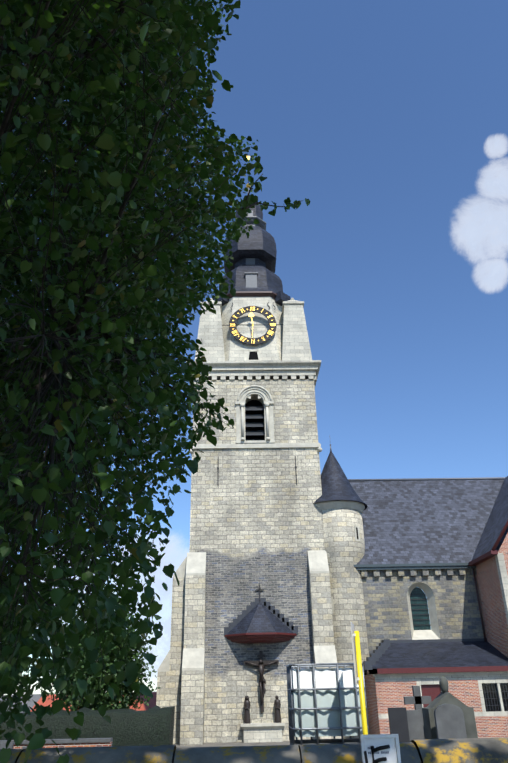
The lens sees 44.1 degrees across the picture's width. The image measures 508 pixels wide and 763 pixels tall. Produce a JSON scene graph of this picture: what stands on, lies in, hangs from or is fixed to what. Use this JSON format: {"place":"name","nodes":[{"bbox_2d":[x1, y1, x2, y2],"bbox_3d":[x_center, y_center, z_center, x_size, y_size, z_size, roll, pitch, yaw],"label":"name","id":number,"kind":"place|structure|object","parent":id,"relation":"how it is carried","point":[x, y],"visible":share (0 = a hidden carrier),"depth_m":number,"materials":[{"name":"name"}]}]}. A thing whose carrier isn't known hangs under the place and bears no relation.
{"place":"outdoors","nodes":[
{"label":"outdoors","id":0,"kind":"place"},
{"bbox_2d":[30,692,156,711],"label":"house roof","id":1,"kind":"structure","parent":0,"point":[151,702],"depth_m":46.59,"materials":[{"name":"red tile"}]},
{"bbox_2d":[0,691,289,747],"bbox_3d":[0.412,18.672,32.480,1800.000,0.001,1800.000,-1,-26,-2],"label":"ground","id":2,"kind":"structure","parent":0,"point":[35,698],"depth_m":31.58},
{"bbox_2d":[0,742,26,748],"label":"graves","id":3,"kind":"object","parent":2,"relation":"on","point":[10,746],"visible":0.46,"depth_m":20.08,"materials":[{"name":"stone"}]},
{"bbox_2d":[13,741,111,748],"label":"wall","id":4,"kind":"structure","parent":2,"relation":"on","point":[82,744],"depth_m":21.63,"materials":[{"name":"brick"}]},
{"bbox_2d":[0,738,112,743],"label":"wall coping","id":5,"kind":"object","parent":4,"relation":"on","point":[80,740],"depth_m":21.64,"materials":[{"name":"stone"}]},
{"bbox_2d":[0,705,174,745],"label":"hedge","id":6,"kind":"object","parent":2,"relation":"on","point":[154,725],"visible":0.52,"depth_m":24.77,"materials":[{"name":"green plant"}]},
{"bbox_2d":[40,577,160,710],"bbox_3d":[-7.643,13.811,30.722,6.090,8.149,6.788,-1,-26,-2],"label":"birch tree","id":7,"kind":"object","parent":2,"relation":"on","point":[127,701],"depth_m":29.58,"materials":[{"name":"green plant"}]},
{"bbox_2d":[0,0,310,762],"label":"lime tree","id":8,"kind":"object","parent":2,"relation":"on","point":[177,15],"depth_m":5.44,"materials":[{"name":"green plant"}]},
{"bbox_2d":[156,577,185,743],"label":"buttress","id":9,"kind":"structure","parent":2,"relation":"on","point":[169,690],"depth_m":33.97,"materials":[{"name":"stone"}]},
{"bbox_2d":[158,557,186,671],"bbox_3d":[-4.501,13.081,35.741,1.550,6.300,1.150,-1,-26,-2],"label":"buttress weathering","id":10,"kind":"object","parent":9,"relation":"attached to","point":[164,666],"visible":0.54,"depth_m":34.23,"materials":[{"name":"grey stone"}]},
{"bbox_2d":[180,575,205,745],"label":"buttress","id":11,"kind":"structure","parent":2,"relation":"on","point":[192,707],"depth_m":32.76,"materials":[{"name":"stone"}]},
{"bbox_2d":[182,552,205,670],"bbox_3d":[-3.278,12.565,34.740,1.150,6.300,1.150,-1,-26,-2],"label":"buttress weathering","id":12,"kind":"object","parent":11,"relation":"attached to","point":[193,658],"visible":0.92,"depth_m":33.78,"materials":[{"name":"grey stone"}]},
{"bbox_2d":[189,379,324,742],"bbox_3d":[0.128,11.036,40.655,8.000,20.900,8.000,-1,-26,-2],"label":"tower shaft","id":13,"kind":"object","parent":2,"relation":"on","point":[256,516],"visible":0.58,"depth_m":37.03,"materials":[{"name":"stone"}]},
{"bbox_2d":[186,360,320,385],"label":"cornice","id":14,"kind":"structure","parent":13,"relation":"on","point":[269,370],"depth_m":41.73,"materials":[{"name":"grey stone"}]},
{"bbox_2d":[221,297,282,360],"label":"octagon stage","id":15,"kind":"object","parent":14,"relation":"on","point":[270,349],"visible":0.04,"depth_m":44.19,"materials":[{"name":"grey stone"}]},
{"bbox_2d":[226,291,276,298],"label":"cornice","id":16,"kind":"structure","parent":15,"relation":"on","point":[272,294],"depth_m":45.96,"materials":[{"name":"grey stone"}]},
{"bbox_2d":[213,205,290,305],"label":"spire","id":17,"kind":"structure","parent":15,"relation":"on","point":[259,244],"depth_m":48.94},
{"bbox_2d":[244,211,257,287],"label":"spire hatches","id":18,"kind":"object","parent":17,"relation":"attached to","point":[251,279],"visible":0.73,"depth_m":46.99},
{"bbox_2d":[241,216,265,230],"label":"lantern opening","id":19,"kind":"object","parent":17,"relation":"on","point":[262,224],"visible":0.19,"depth_m":51.19,"materials":[{"name":"grey metal"}]},
{"bbox_2d":[229,306,276,344],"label":"clock face","id":20,"kind":"object","parent":15,"relation":"attached to","point":[232,327],"visible":1,"depth_m":43.72},
{"bbox_2d":[246,350,260,360],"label":"window surround","id":21,"kind":"object","parent":15,"relation":"attached to","point":[249,351],"visible":0.67,"depth_m":42.57,"materials":[{"name":"grey stone"}]},
{"bbox_2d":[249,352,258,359],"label":"small window opening","id":22,"kind":"object","parent":15,"relation":"attached to","point":[253,355],"visible":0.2,"depth_m":42.54,"materials":[{"name":"black"}]},
{"bbox_2d":[195,298,311,360],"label":"pinnacles","id":23,"kind":"object","parent":14,"relation":"on","point":[295,343],"visible":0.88,"depth_m":43.42,"materials":[{"name":"grey stone"}]},
{"bbox_2d":[237,385,271,440],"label":"belfry mouldings","id":24,"kind":"object","parent":13,"relation":"attached to","point":[242,414],"visible":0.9,"depth_m":40.57,"materials":[{"name":"grey stone"}]},
{"bbox_2d":[245,400,263,438],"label":"belfry window opening","id":25,"kind":"object","parent":13,"relation":"attached to","point":[253,403],"visible":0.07,"depth_m":41.38,"materials":[{"name":"black"}]},
{"bbox_2d":[245,406,264,440],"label":"louvers","id":26,"kind":"object","parent":13,"relation":"attached to","point":[254,424],"visible":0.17,"depth_m":40.72,"materials":[{"name":"grey"}]},
{"bbox_2d":[235,387,274,443],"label":"window surround","id":27,"kind":"object","parent":13,"relation":"attached to","point":[238,420],"visible":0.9,"depth_m":40.44,"materials":[{"name":"beige stone"}]},
{"bbox_2d":[191,443,320,455],"bbox_3d":[0.014,5.834,43.193,8.240,0.320,8.240,-1,-26,-2],"label":"string course","id":28,"kind":"object","parent":13,"relation":"on","point":[258,445],"visible":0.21,"depth_m":39.50,"materials":[{"name":"beige stone"}]},
{"bbox_2d":[190,447,321,453],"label":"corner heads","id":29,"kind":"object","parent":13,"relation":"attached to","point":[319,449],"visible":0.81,"depth_m":39.40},
{"bbox_2d":[217,456,296,484],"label":"wall anchors","id":30,"kind":"object","parent":13,"relation":"attached to","point":[295,468],"depth_m":38.94,"materials":[{"name":"black metal"}]},
{"bbox_2d":[227,602,293,634],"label":"canopy roof","id":31,"kind":"structure","parent":13,"relation":"attached to","point":[259,617],"depth_m":34.49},
{"bbox_2d":[224,632,296,643],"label":"fascia","id":32,"kind":"structure","parent":31,"relation":"attached to","point":[264,637],"depth_m":33.91,"materials":[{"name":"red wood"}]},
{"bbox_2d":[224,598,297,635],"bbox_3d":[0.383,13.165,35.152,4.120,1.960,0.030,-1,-26,-2],"label":"stepped roof flashing","id":33,"kind":"object","parent":31,"relation":"attached to","point":[281,618],"visible":0.71,"depth_m":35.13,"materials":[{"name":"grey metal"}]},
{"bbox_2d":[244,651,278,711],"bbox_3d":[0.409,16.044,33.596,1.900,2.960,0.140,-1,-26,-2],"label":"cross","id":34,"kind":"object","parent":13,"relation":"attached to","point":[261,655],"visible":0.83,"depth_m":33.95,"materials":[{"name":"brown wood"}]},
{"bbox_2d":[245,659,276,702],"bbox_3d":[0.413,15.970,33.446,1.739,2.078,0.320,-1,-26,-2],"label":"calvary corpus","id":35,"kind":"object","parent":34,"relation":"attached to","point":[261,672],"visible":1,"depth_m":33.52,"materials":[{"name":"brown metal"}]},
{"bbox_2d":[243,728,282,742],"bbox_3d":[0.460,18.327,32.460,2.000,0.600,0.340,-1,-26,-2],"label":"altar base","id":36,"kind":"object","parent":2,"relation":"on","point":[262,735],"visible":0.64,"depth_m":32.30,"materials":[{"name":"white stone"}]},
{"bbox_2d":[241,722,284,728],"bbox_3d":[0.453,17.906,32.577,2.300,0.260,0.500,-1,-26,-2],"label":"altar top","id":37,"kind":"object","parent":36,"relation":"on","point":[264,725],"visible":1,"depth_m":32.39,"materials":[{"name":"white stone"}]},
{"bbox_2d":[243,696,250,723],"bbox_3d":[-0.362,17.214,32.900,0.391,1.298,0.394,-1,-26,-2],"label":"statue","id":38,"kind":"object","parent":37,"relation":"on","point":[247,705],"visible":1,"depth_m":32.77,"materials":[{"name":"brown metal"}]},
{"bbox_2d":[274,695,280,722],"bbox_3d":[1.238,17.195,32.906,0.391,1.275,0.325,-1,-26,-2],"label":"statue","id":39,"kind":"object","parent":37,"relation":"on","point":[277,705],"visible":1,"depth_m":32.80,"materials":[{"name":"brown metal"}]},
{"bbox_2d":[290,738,358,745],"bbox_3d":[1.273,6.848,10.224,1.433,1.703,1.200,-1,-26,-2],"label":"pallet","id":40,"kind":"object","parent":2,"relation":"on","point":[329,741],"visible":0.16,"depth_m":10.54,"materials":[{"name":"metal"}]},
{"bbox_2d":[286,663,368,743],"bbox_3d":[1.245,5.549,10.857,1.271,1.186,1.038,-1,-26,-2],"label":"metal cage","id":41,"kind":"object","parent":40,"relation":"on","point":[290,689],"visible":0.6,"depth_m":10.48,"materials":[{"name":"grey metal"}]},
{"bbox_2d":[292,668,362,736],"bbox_3d":[1.244,5.539,10.862,1.173,1.010,0.940,-1,-26,-2],"label":"ibc tank","id":42,"kind":"object","parent":41,"relation":"attached to","point":[325,677],"visible":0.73,"depth_m":10.45,"materials":[{"name":"plastic"}]},
{"bbox_2d":[309,573,340,738],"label":"buttress","id":43,"kind":"structure","parent":2,"relation":"on","point":[321,612],"depth_m":34.76,"materials":[{"name":"stone"}]},
{"bbox_2d":[308,550,336,667],"bbox_3d":[3.769,12.503,34.927,1.150,6.300,1.150,-1,-26,-2],"label":"buttress weathering","id":44,"kind":"object","parent":43,"relation":"attached to","point":[317,561],"visible":0.73,"depth_m":35.70,"materials":[{"name":"grey stone"}]},
{"bbox_2d":[322,508,369,738],"bbox_3d":[5.216,13.717,36.398,3.200,12.150,3.200,-1,-26,-2],"label":"stair turret","id":45,"kind":"object","parent":2,"relation":"on","point":[344,549],"visible":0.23,"depth_m":36.10,"materials":[{"name":"beige stone"}]},
{"bbox_2d":[314,451,367,510],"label":"turret roof","id":46,"kind":"structure","parent":45,"relation":"on","point":[335,484],"depth_m":38.84,"materials":[{"name":"grey tile"}]},
{"bbox_2d":[317,500,364,513],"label":"turret cornice","id":47,"kind":"structure","parent":45,"relation":"attached to","point":[349,504],"depth_m":37.71,"materials":[{"name":"grey stone"}]},
{"bbox_2d":[331,525,359,612],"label":"turret slit frames","id":48,"kind":"structure","parent":45,"relation":"attached to","point":[356,540],"depth_m":37.13,"materials":[{"name":"beige stone"}]},
{"bbox_2d":[403,686,431,738],"bbox_3d":[4.233,9.040,15.753,0.680,2.495,0.380,-1,-26,-2],"label":"grave cross","id":49,"kind":"object","parent":2,"relation":"on","point":[417,699],"visible":0.38,"depth_m":16.10,"materials":[{"name":"stone"}]},
{"bbox_2d":[364,674,507,737],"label":"aisle wall","id":50,"kind":"structure","parent":2,"relation":"on","point":[384,694],"depth_m":30.96,"materials":[{"name":"red brick"}]},
{"bbox_2d":[421,684,440,707],"bbox_3d":[8.791,16.224,30.689,1.000,2.500,0.060,-1,-26,-2],"label":"door","id":51,"kind":"structure","parent":50,"relation":"in","point":[433,691],"depth_m":31.09,"materials":[{"name":"red wood"}]},
{"bbox_2d":[367,666,507,673],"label":"aisle fascia","id":52,"kind":"structure","parent":50,"relation":"attached to","point":[438,669],"depth_m":31.13,"materials":[{"name":"red wood"}]},
{"bbox_2d":[372,641,507,668],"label":"annex roof","id":53,"kind":"structure","parent":50,"relation":"on","point":[439,654],"depth_m":32.82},
{"bbox_2d":[363,638,486,669],"bbox_3d":[17.907,14.268,33.350,24.900,1.570,3.700,-1,-26,-2],"label":"roof flashing","id":54,"kind":"object","parent":53,"relation":"attached to","point":[375,655],"visible":0.88,"depth_m":34.45,"materials":[{"name":"grey metal"}]},
{"bbox_2d":[373,671,507,676],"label":"cornice","id":55,"kind":"structure","parent":50,"relation":"attached to","point":[446,673],"depth_m":31.25,"materials":[{"name":"red wood"}]},
{"bbox_2d":[441,683,503,710],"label":"aisle reveals","id":56,"kind":"object","parent":50,"relation":"in","point":[500,697],"visible":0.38,"depth_m":30.95,"materials":[{"name":"white stone"}]},
{"bbox_2d":[482,683,507,711],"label":"window glass","id":57,"kind":"object","parent":50,"relation":"in","point":[495,694],"depth_m":31.12,"materials":[{"name":"black glass"}]},
{"bbox_2d":[482,683,507,711],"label":"aisle window bars","id":58,"kind":"object","parent":50,"relation":"in","point":[489,705],"visible":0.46,"depth_m":30.97,"materials":[{"name":"black metal"}]},
{"bbox_2d":[422,677,477,738],"bbox_3d":[4.762,8.608,15.118,1.100,2.693,0.600,-1,-26,-2],"label":"grave monument","id":59,"kind":"object","parent":2,"relation":"on","point":[444,696],"visible":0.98,"depth_m":15.15,"materials":[{"name":"grey stone"}]},
{"bbox_2d":[434,704,466,738],"bbox_3d":[4.580,8.547,14.320,0.660,2.110,0.120,-1,-26,-2],"label":"gravestone","id":60,"kind":"object","parent":2,"relation":"on","point":[449,722],"visible":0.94,"depth_m":14.56,"materials":[{"name":"stone"}]},
{"bbox_2d":[476,533,507,657],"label":"transept walls","id":61,"kind":"structure","parent":2,"relation":"on","point":[492,606],"depth_m":34.16,"materials":[{"name":"red brick"}]},
{"bbox_2d":[495,553,507,623],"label":"transept quoins","id":62,"kind":"object","parent":61,"relation":"attached to","point":[501,568],"visible":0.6,"depth_m":33.03,"materials":[{"name":"beige stone"}]},
{"bbox_3d":[-15.859,16.641,37.667,5.330,8.841,5.214,-1,-26,-2],"label":"tree wood","id":63,"kind":"object","parent":2,"relation":"on","visible":0},
{"bbox_2d":[0,577,49,703],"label":"tree leaves","id":64,"kind":"object","parent":63,"relation":"on","point":[20,682],"depth_m":36.83,"materials":[{"name":"green plant"}]},
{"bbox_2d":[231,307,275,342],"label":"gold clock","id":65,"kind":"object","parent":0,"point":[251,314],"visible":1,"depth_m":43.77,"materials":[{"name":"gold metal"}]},
{"bbox_2d":[1,0,507,694],"label":"sky","id":66,"kind":"structure","parent":0,"point":[390,117],"materials":[{"name":"blue"}]},
{"bbox_2d":[354,631,367,734],"bbox_3d":[1.694,5.541,9.424,0.080,3.333,0.078,-1,-26,-2],"label":"yellow post","id":67,"kind":"object","parent":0,"point":[361,687],"visible":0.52,"depth_m":9.78,"materials":[{"name":"yellow metal"}]},
{"bbox_2d":[351,622,358,684],"bbox_3d":[1.608,4.341,10.008,0.148,0.900,0.585,-1,-26,-2],"label":"downpipe","id":68,"kind":"object","parent":67,"relation":"attached to","point":[354,653],"visible":0.81,"depth_m":9.91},
{"bbox_2d":[388,707,409,741],"bbox_3d":[3.436,8.720,14.544,0.420,2.042,0.120,-1,-26,-2],"label":"gravestone","id":69,"kind":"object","parent":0,"point":[398,722],"depth_m":14.80,"materials":[{"name":"stone"}]},
{"bbox_2d":[406,710,424,740],"bbox_3d":[3.820,8.886,14.822,0.500,1.972,0.150,-1,-26,-2],"label":"gravestone","id":70,"kind":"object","parent":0,"point":[415,724],"depth_m":15.05,"materials":[{"name":"stone"}]},
{"bbox_2d":[362,575,494,711],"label":"nave wall","id":71,"kind":"structure","parent":0,"point":[387,610],"depth_m":35.88,"materials":[{"name":"grey stone"}]},
{"bbox_2d":[328,479,507,564],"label":"church roof","id":72,"kind":"structure","parent":71,"relation":"on","point":[425,521],"depth_m":39.80,"materials":[{"name":"grey tile"}]},
{"bbox_2d":[354,563,475,570],"bbox_3d":[17.879,10.834,37.041,24.700,0.300,0.680,-1,-26,-2],"label":"roof gutter","id":73,"kind":"object","parent":72,"relation":"attached to","point":[417,566],"depth_m":36.55,"materials":[{"name":"grey metal"}]},
{"bbox_2d":[348,477,505,480],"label":"roof ridge","id":74,"kind":"structure","parent":72,"relation":"on","point":[479,478],"depth_m":42.98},
{"bbox_2d":[472,568,486,641],"bbox_3d":[12.875,12.686,35.847,0.100,4.183,0.217,-15,-29,26],"label":"downpipe","id":75,"kind":"object","parent":72,"relation":"attached to","point":[479,605],"visible":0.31,"depth_m":35.75,"materials":[{"name":"grey"}]},
{"bbox_2d":[361,568,476,576],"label":"nave corbels","id":76,"kind":"object","parent":71,"relation":"attached to","point":[411,572],"visible":0.75,"depth_m":36.59,"materials":[{"name":"beige stone"}]},
{"bbox_2d":[407,582,439,639],"bbox_3d":[9.623,13.202,36.052,1.600,3.100,0.550,-1,-26,-2],"label":"window surround","id":77,"kind":"object","parent":71,"relation":"in","point":[433,633],"visible":0.94,"depth_m":35.92,"materials":[{"name":"grey stone"}]},
{"bbox_2d":[410,587,430,629],"bbox_3d":[9.613,13.166,36.409,1.000,2.378,0.001,-1,-26,-2],"label":"window pane","id":78,"kind":"structure","parent":77,"relation":"in","point":[420,622],"depth_m":36.32,"materials":[{"name":"teal glass"}]},
{"bbox_2d":[410,594,429,625],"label":"window bars","id":79,"kind":"object","parent":78,"relation":"attached to","point":[419,604],"visible":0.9,"depth_m":36.45,"materials":[{"name":"black metal"}]},
{"bbox_2d":[471,476,507,560],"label":"transept roof","id":80,"kind":"structure","parent":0,"point":[496,522],"depth_m":37.26,"materials":[{"name":"grey tile"}]},
{"bbox_2d":[468,520,507,565],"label":"roof fascia","id":81,"kind":"structure","parent":80,"relation":"attached to","point":[485,557],"depth_m":33.89,"materials":[{"name":"red wood"}]},
{"bbox_3d":[1.031,3.809,4.244,80.000,1.930,0.400,-1,-26,-2],"label":"front wall","id":82,"kind":"object","parent":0,"visible":0},
{"bbox_2d":[0,737,507,762],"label":"wall coping","id":83,"kind":"object","parent":82,"relation":"on","point":[478,750],"visible":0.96,"depth_m":4.59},
{"bbox_2d":[360,734,400,762],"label":"sign frame","id":84,"kind":"object","parent":82,"relation":"attached to","point":[395,736],"visible":1,"depth_m":4.46,"materials":[{"name":"grey metal"}]},
{"bbox_2d":[364,738,397,762],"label":"sign panel","id":85,"kind":"object","parent":84,"relation":"in","point":[391,756],"visible":0.6,"depth_m":4.44,"materials":[{"name":"white metal"}]},
{"bbox_2d":[364,745,389,762],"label":"sign graffiti","id":86,"kind":"object","parent":85,"relation":"on","point":[373,749],"visible":1,"depth_m":4.42,"materials":[{"name":"black paint"}]}
]}

